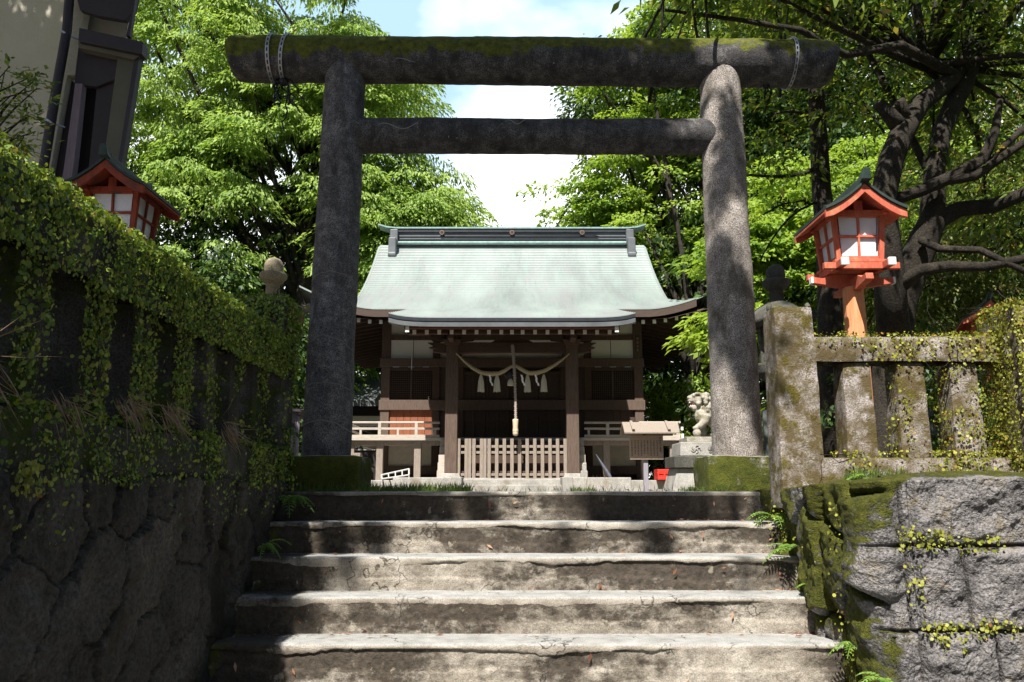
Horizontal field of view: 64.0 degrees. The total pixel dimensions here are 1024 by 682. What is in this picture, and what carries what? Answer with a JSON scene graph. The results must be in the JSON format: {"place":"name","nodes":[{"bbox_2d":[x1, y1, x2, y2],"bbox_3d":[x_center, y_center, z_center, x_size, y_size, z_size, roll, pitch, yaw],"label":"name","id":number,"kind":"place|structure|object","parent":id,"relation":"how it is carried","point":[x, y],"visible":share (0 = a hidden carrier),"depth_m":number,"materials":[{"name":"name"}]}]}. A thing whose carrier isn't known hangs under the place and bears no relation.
{"place":"outdoors","nodes":[
{"label":"outdoors","id":0,"kind":"place"},
{"bbox_2d":[128,0,1023,477],"label":"sky","id":1,"kind":"structure","parent":0,"point":[498,177],"materials":[{"name":"white"}]},
{"bbox_2d":[293,465,907,491],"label":"grass","id":2,"kind":"structure","parent":0,"point":[403,487],"depth_m":5.66,"materials":[{"name":"green plant"}]},
{"bbox_2d":[595,454,611,476],"bbox_3d":[1.530,2.095,13.727,0.057,0.419,0.367,8,-13,-39],"label":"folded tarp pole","id":3,"kind":"object","parent":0,"point":[607,472],"visible":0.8,"depth_m":13.68,"materials":[{"name":"metal"}]},
{"label":"ground","id":4,"kind":"structure","parent":0,"visible":0},
{"bbox_2d":[0,50,64,163],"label":"garden shrub","id":5,"kind":"object","parent":4,"relation":"on","point":[25,147],"visible":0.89,"depth_m":4.92,"materials":[{"name":"green plant"}]},
{"bbox_2d":[0,0,147,206],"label":"stucco house","id":6,"kind":"structure","parent":4,"relation":"on","point":[92,55],"depth_m":7.68,"materials":[{"name":"paint"}]},
{"bbox_2d":[62,143,180,252],"bbox_3d":[-2.900,-0.110,5.966,0.616,2.489,0.769,0,-10,0],"label":"wooden lantern","id":7,"kind":"object","parent":4,"relation":"on","point":[109,181],"visible":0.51,"depth_m":5.96,"materials":[{"name":"white paint"}]},
{"bbox_2d":[126,124,174,245],"bbox_3d":[-14.353,-1.723,22.887,10.990,12.576,7.668,0,-10,0],"label":"forest tree","id":8,"kind":"object","parent":4,"relation":"on","point":[159,228],"depth_m":22.57,"materials":[{"name":"green plant"}]},
{"bbox_2d":[126,131,316,395],"bbox_3d":[-9.549,-0.785,24.432,10.293,12.072,7.334,0,-10,0],"label":"forest tree","id":9,"kind":"object","parent":4,"relation":"on","point":[188,241],"visible":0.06,"depth_m":23.82,"materials":[{"name":"green plant"}]},
{"bbox_2d":[157,241,308,454],"bbox_3d":[-8.116,1.152,20.995,7.905,7.606,5.897,0,-10,0],"label":"forest tree","id":10,"kind":"object","parent":4,"relation":"on","point":[215,260],"visible":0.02,"depth_m":21.04,"materials":[{"name":"green plant"}]},
{"bbox_2d":[183,271,309,439],"bbox_3d":[-3.289,0.525,9.105,3.107,2.712,2.122,0,-10,0],"label":"shrub","id":11,"kind":"object","parent":4,"relation":"on","point":[302,365],"visible":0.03,"depth_m":9.03,"materials":[{"name":"green plant"}]},
{"bbox_2d":[246,257,309,365],"bbox_3d":[-2.055,0.229,6.921,0.692,1.925,0.610,0,-10,0],"label":"stone lantern","id":12,"kind":"object","parent":4,"relation":"on","point":[273,276],"visible":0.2,"depth_m":7.00,"materials":[{"name":"grey stone"}]},
{"bbox_2d":[290,409,303,455],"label":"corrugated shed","id":13,"kind":"structure","parent":4,"relation":"on","point":[296,419],"depth_m":12.46,"materials":[{"name":"metal"}]},
{"bbox_2d":[219,151,381,406],"bbox_3d":[-5.668,-0.576,27.465,8.272,12.158,6.613,0,-10,0],"label":"forest tree","id":14,"kind":"object","parent":4,"relation":"on","point":[378,369],"visible":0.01,"depth_m":27.21,"materials":[{"name":"green plant"}]},
{"bbox_2d":[127,0,501,406],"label":"maple tree","id":15,"kind":"object","parent":4,"relation":"on","point":[254,116],"visible":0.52,"depth_m":23.30,"materials":[{"name":"green plant"}]},
{"bbox_2d":[298,432,375,476],"bbox_3d":[-3.936,2.521,17.335,1.985,1.518,1.722,4,-11,-19],"label":"shrub","id":16,"kind":"object","parent":4,"relation":"on","point":[355,450],"visible":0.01,"depth_m":17.27,"materials":[{"name":"green plant"}]},
{"bbox_2d":[293,376,388,479],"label":"outbuilding","id":17,"kind":"structure","parent":4,"relation":"on","point":[366,399],"depth_m":22.93,"materials":[{"name":"white paint"}]},
{"bbox_2d":[299,224,707,490],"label":"shrine hall","id":18,"kind":"structure","parent":4,"relation":"on","point":[601,308],"depth_m":15.87,"materials":[{"name":"brown wood"}]},
{"bbox_2d":[381,468,409,481],"bbox_3d":[-1.923,2.208,13.498,0.498,0.228,0.177,0,-10,0],"label":"metal rack","id":19,"kind":"object","parent":18,"relation":"on","point":[395,472],"visible":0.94,"depth_m":13.48,"materials":[{"name":"white metal"}]},
{"bbox_2d":[463,370,485,437],"bbox_3d":[-0.735,1.240,15.859,0.440,1.350,0.050,0,-10,0],"label":"panel door","id":20,"kind":"structure","parent":18,"relation":"in","point":[473,421],"depth_m":15.83,"materials":[{"name":"brown wood"}]},
{"bbox_2d":[486,370,508,437],"bbox_3d":[-0.280,1.240,15.859,0.440,1.350,0.050,0,-10,0],"label":"panel door","id":21,"kind":"structure","parent":18,"relation":"in","point":[497,422],"depth_m":15.83,"materials":[{"name":"brown wood"}]},
{"bbox_2d":[504,344,517,435],"bbox_3d":[-0.022,0.841,13.978,0.198,1.565,0.376,2,-11,-13],"label":"bell rope","id":22,"kind":"object","parent":18,"relation":"hanging from","point":[509,374],"visible":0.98,"depth_m":13.89,"materials":[{"name":"beige fabric"}]},
{"bbox_2d":[457,439,566,477],"bbox_3d":[-0.001,1.986,13.850,1.857,0.665,0.073,0,-10,0],"label":"slatted barrier","id":23,"kind":"object","parent":18,"relation":"on","point":[485,446],"visible":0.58,"depth_m":13.82,"materials":[{"name":"beige wood"}]},
{"bbox_2d":[456,352,569,392],"bbox_3d":[0.012,0.533,13.969,1.957,0.686,0.121,0,-10,0],"label":"straw rope","id":24,"kind":"object","parent":18,"relation":"hanging from","point":[527,386],"visible":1,"depth_m":13.93,"materials":[{"name":"beige fabric"}]},
{"bbox_2d":[515,370,537,437],"bbox_3d":[0.280,1.240,15.859,0.440,1.350,0.050,0,-10,0],"label":"panel door","id":25,"kind":"structure","parent":18,"relation":"in","point":[527,420],"depth_m":15.83,"materials":[{"name":"brown wood"}]},
{"bbox_2d":[538,370,560,437],"bbox_3d":[0.735,1.240,15.859,0.440,1.350,0.050,0,-10,0],"label":"panel door","id":26,"kind":"structure","parent":18,"relation":"in","point":[549,421],"depth_m":15.83,"materials":[{"name":"brown wood"}]},
{"bbox_2d":[580,464,587,476],"bbox_3d":[1.193,2.154,13.589,0.110,0.240,0.110,0,-10,0],"label":"stone post","id":27,"kind":"object","parent":18,"relation":"on","point":[583,472],"visible":0.76,"depth_m":13.53,"materials":[{"name":"stone"}]},
{"bbox_2d":[654,469,668,479],"bbox_3d":[2.499,2.215,13.573,0.246,0.175,0.300,0,-10,0],"label":"plastic crate","id":28,"kind":"object","parent":18,"relation":"on","point":[660,474],"visible":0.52,"depth_m":13.44,"materials":[{"name":"red plastic"}]},
{"bbox_2d":[225,33,839,491],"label":"torii gate","id":29,"kind":"structure","parent":4,"relation":"on","point":[719,73],"depth_m":6.11,"materials":[{"name":"grey stone"}]},
{"bbox_2d":[584,471,692,489],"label":"wild grass","id":30,"kind":"structure","parent":4,"relation":"on","point":[598,485],"depth_m":12.59,"materials":[{"name":"green plant"}]},
{"bbox_2d":[620,421,679,490],"bbox_3d":[1.832,1.531,10.902,0.722,0.945,0.490,0,-10,0],"label":"notice board","id":31,"kind":"object","parent":4,"relation":"on","point":[645,442],"visible":1,"depth_m":10.89,"materials":[{"name":"brown wood"}]},
{"bbox_2d":[549,0,765,479],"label":"forest tree","id":32,"kind":"object","parent":4,"relation":"on","point":[585,111],"visible":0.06,"depth_m":28.37,"materials":[{"name":"green plant"}]},
{"bbox_2d":[558,192,763,479],"bbox_3d":[5.411,0.181,29.526,9.144,11.374,6.676,0,-10,0],"label":"forest tree","id":33,"kind":"object","parent":4,"relation":"on","point":[679,374],"visible":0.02,"depth_m":28.33,"materials":[{"name":"green plant"}]},
{"bbox_2d":[643,370,709,479],"bbox_3d":[3.828,2.224,18.959,3.186,3.044,2.683,3,-11,-16],"label":"shrub","id":34,"kind":"object","parent":4,"relation":"on","point":[664,405],"visible":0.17,"depth_m":18.80,"materials":[{"name":"green plant"}]},
{"bbox_2d":[663,437,711,490],"bbox_3d":[2.503,1.567,10.351,1.108,0.678,0.688,0,-10,0],"label":"lion pedestal","id":35,"kind":"object","parent":4,"relation":"on","point":[686,451],"visible":0.41,"depth_m":10.07,"materials":[{"name":"stone"}]},
{"bbox_2d":[687,392,710,436],"bbox_3d":[2.569,0.943,10.429,0.665,0.593,0.323,0,-10,0],"label":"guardian lion statue","id":36,"kind":"object","parent":35,"relation":"on","point":[700,403],"visible":0.45,"depth_m":10.36,"materials":[{"name":"stone"}]},
{"bbox_2d":[515,0,867,418],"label":"maple tree","id":37,"kind":"object","parent":4,"relation":"on","point":[623,210],"visible":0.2,"depth_m":23.64,"materials":[{"name":"green plant"}]},
{"bbox_2d":[662,403,766,465],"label":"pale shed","id":38,"kind":"structure","parent":4,"relation":"on","point":[765,406],"depth_m":17.59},
{"bbox_2d":[665,406,764,448],"bbox_3d":[4.145,1.986,16.143,2.445,2.346,1.701,-3,-11,17],"label":"shrub","id":39,"kind":"object","parent":4,"relation":"on","point":[685,426],"visible":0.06,"depth_m":16.18,"materials":[{"name":"green plant"}]},
{"bbox_2d":[760,399,766,454],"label":"shrub","id":40,"kind":"object","parent":4,"relation":"on","point":[761,418],"visible":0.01,"depth_m":13.16,"materials":[{"name":"green plant"}]},
{"bbox_2d":[680,133,871,430],"bbox_3d":[10.018,-0.849,25.785,9.835,12.901,7.166,0,-10,0],"label":"forest tree","id":41,"kind":"object","parent":4,"relation":"on","point":[764,387],"depth_m":24.64,"materials":[{"name":"green plant"}]},
{"bbox_2d":[754,264,817,381],"bbox_3d":[2.270,0.287,6.910,0.692,1.925,0.610,0,-10,0],"label":"stone lantern","id":42,"kind":"object","parent":4,"relation":"on","point":[775,283],"visible":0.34,"depth_m":6.95,"materials":[{"name":"grey stone"}]},
{"bbox_2d":[606,0,997,428],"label":"forest tree","id":43,"kind":"object","parent":4,"relation":"on","point":[752,116],"visible":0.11,"depth_m":22.77,"materials":[{"name":"green plant"}]},
{"bbox_2d":[705,0,923,457],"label":"slender tree","id":44,"kind":"object","parent":4,"relation":"on","point":[830,314],"visible":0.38,"depth_m":9.75,"materials":[{"name":"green plant"}]},
{"bbox_2d":[610,0,1023,457],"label":"evergreen tree","id":45,"kind":"object","parent":4,"relation":"on","point":[958,81],"visible":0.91,"depth_m":8.65,"materials":[{"name":"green plant"}]},
{"bbox_2d":[794,167,907,404],"bbox_3d":[2.500,-0.051,5.955,0.616,2.249,0.769,0,-10,0],"label":"wooden lantern","id":46,"kind":"object","parent":4,"relation":"on","point":[855,219],"visible":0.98,"depth_m":5.92,"materials":[{"name":"paint"}]},
{"bbox_2d":[687,84,1023,409],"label":"maple tree","id":47,"kind":"object","parent":4,"relation":"on","point":[851,175],"visible":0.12,"depth_m":15.32,"materials":[{"name":"green plant"}]},
{"bbox_2d":[845,473,865,479],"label":"fern","id":48,"kind":"object","parent":4,"relation":"on","point":[853,476],"visible":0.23,"depth_m":4.46,"materials":[{"name":"green plant"}]},
{"bbox_2d":[747,105,1004,409],"bbox_3d":[8.541,-0.720,19.875,7.724,10.178,5.643,0,-10,0],"label":"forest tree","id":49,"kind":"object","parent":4,"relation":"on","point":[802,295],"visible":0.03,"depth_m":20.27,"materials":[{"name":"green plant"}]},
{"bbox_2d":[762,409,991,455],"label":"grey wall","id":50,"kind":"structure","parent":4,"relation":"on","point":[765,430],"depth_m":11.57,"materials":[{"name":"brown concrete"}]},
{"bbox_2d":[790,0,1023,264],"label":"forest tree","id":51,"kind":"object","parent":4,"relation":"on","point":[1004,89],"visible":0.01,"depth_m":24.54,"materials":[{"name":"green plant"}]},
{"bbox_2d":[820,313,999,457],"bbox_3d":[4.817,0.807,9.197,3.473,2.418,2.652,0,-10,0],"label":"shrub","id":52,"kind":"object","parent":4,"relation":"on","point":[936,443],"visible":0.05,"depth_m":8.94,"materials":[{"name":"green plant"}]},
{"bbox_2d":[813,45,1023,336],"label":"laurel tree","id":53,"kind":"object","parent":4,"relation":"on","point":[955,293],"visible":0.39,"depth_m":12.18,"materials":[{"name":"green plant"}]},
{"bbox_2d":[907,82,1023,409],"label":"forest tree","id":54,"kind":"object","parent":4,"relation":"on","point":[1015,125],"visible":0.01,"depth_m":21.69,"materials":[{"name":"green plant"}]},
{"bbox_2d":[955,291,998,444],"bbox_3d":[5.500,0.606,9.342,0.616,2.249,0.768,-4,-11,21],"label":"wooden lantern","id":55,"kind":"object","parent":4,"relation":"on","point":[967,321],"visible":0.19,"depth_m":9.33,"materials":[{"name":"paint"}]},
{"bbox_2d":[975,79,1023,151],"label":"forest tree","id":56,"kind":"object","parent":4,"relation":"on","point":[1016,105],"depth_m":25.36,"materials":[{"name":"green plant"}]},
{"label":"path","id":57,"kind":"structure","parent":0,"visible":0},
{"bbox_2d":[0,468,295,681],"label":"retaining wall","id":58,"kind":"structure","parent":57,"relation":"on","point":[144,582],"depth_m":3.05,"materials":[{"name":"grey stone"}]},
{"bbox_2d":[10,459,47,500],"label":"creeping vine","id":59,"kind":"object","parent":58,"relation":"attached to","point":[28,473],"visible":0.94,"depth_m":2.40,"materials":[{"name":"green plant"}]},
{"bbox_2d":[0,161,295,483],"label":"stone fence","id":60,"kind":"object","parent":58,"relation":"on","point":[71,302],"visible":0.62,"depth_m":3.26,"materials":[{"name":"stone"}]},
{"bbox_2d":[0,320,51,433],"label":"dry tuft","id":61,"kind":"object","parent":60,"relation":"on","point":[1,392],"visible":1,"depth_m":2.28,"materials":[{"name":"brown plant"}]},
{"bbox_2d":[44,390,103,449],"bbox_3d":[-1.446,0.259,2.687,0.146,0.216,0.339,0,-10,0],"label":"dry tuft","id":62,"kind":"object","parent":60,"relation":"on","point":[59,408],"visible":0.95,"depth_m":2.72,"materials":[{"name":"brown plant"}]},
{"bbox_2d":[113,390,168,450],"bbox_3d":[-1.423,0.314,3.189,0.204,0.266,0.313,0,-10,0],"label":"dry tuft","id":63,"kind":"object","parent":60,"relation":"attached to","point":[132,414],"visible":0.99,"depth_m":3.18,"materials":[{"name":"brown plant"}]},
{"bbox_2d":[0,132,306,544],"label":"creeping vine","id":64,"kind":"object","parent":60,"relation":"attached to","point":[60,188],"visible":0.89,"depth_m":3.13,"materials":[{"name":"green plant"}]},
{"bbox_2d":[156,396,199,444],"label":"dry tuft","id":65,"kind":"object","parent":60,"relation":"attached to","point":[175,422],"visible":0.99,"depth_m":3.56,"materials":[{"name":"brown plant"}]},
{"bbox_2d":[218,404,257,457],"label":"dry tuft","id":66,"kind":"object","parent":60,"relation":"on","point":[228,435],"visible":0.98,"depth_m":4.29,"materials":[{"name":"brown plant"}]},
{"bbox_2d":[208,491,844,681],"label":"stone stairs","id":67,"kind":"structure","parent":57,"relation":"on","point":[568,613],"depth_m":4.39,"materials":[{"name":"stone"}]},
{"bbox_2d":[257,539,290,559],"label":"fern","id":68,"kind":"object","parent":67,"relation":"on","point":[270,545],"visible":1,"depth_m":4.55,"materials":[{"name":"green plant"}]},
{"bbox_2d":[277,495,314,517],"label":"fern","id":69,"kind":"object","parent":67,"relation":"on","point":[293,498],"visible":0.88,"depth_m":5.07,"materials":[{"name":"green plant"}]},
{"bbox_2d":[233,489,820,681],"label":"leaf litter","id":70,"kind":"object","parent":67,"relation":"on","point":[599,587],"visible":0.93,"depth_m":4.57,"materials":[{"name":"brown plant"}]},
{"bbox_2d":[763,543,797,563],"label":"fern","id":71,"kind":"object","parent":67,"relation":"on","point":[790,547],"visible":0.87,"depth_m":4.56,"materials":[{"name":"green plant"}]},
{"bbox_2d":[856,671,892,681],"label":"fern","id":72,"kind":"object","parent":67,"relation":"on","point":[871,678],"visible":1,"depth_m":3.51,"materials":[{"name":"green plant"}]},
{"bbox_2d":[752,471,1023,681],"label":"retaining wall","id":73,"kind":"structure","parent":57,"relation":"on","point":[883,632],"depth_m":3.67,"materials":[{"name":"grey stone"}]},
{"bbox_2d":[747,512,785,531],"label":"fern","id":74,"kind":"object","parent":73,"relation":"on","point":[767,516],"visible":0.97,"depth_m":4.92,"materials":[{"name":"green plant"}]},
{"bbox_2d":[828,641,856,658],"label":"fern","id":75,"kind":"object","parent":73,"relation":"attached to","point":[840,644],"visible":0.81,"depth_m":3.80,"materials":[{"name":"green plant"}]},
{"bbox_2d":[763,304,1023,507],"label":"stone fence","id":76,"kind":"object","parent":73,"relation":"on","point":[796,353],"visible":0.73,"depth_m":4.91,"materials":[{"name":"stone"}]},
{"bbox_2d":[814,287,1023,474],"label":"creeping vine","id":77,"kind":"object","parent":76,"relation":"attached to","point":[1006,375],"visible":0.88,"depth_m":4.89,"materials":[{"name":"green plant"}]},
{"bbox_2d":[766,500,1021,671],"bbox_3d":[1.756,1.211,4.056,0.729,0.821,1.696,8,-13,-36],"label":"creeping vine","id":78,"kind":"object","parent":73,"relation":"attached to","point":[921,584],"visible":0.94,"depth_m":3.63,"materials":[{"name":"green plant"}]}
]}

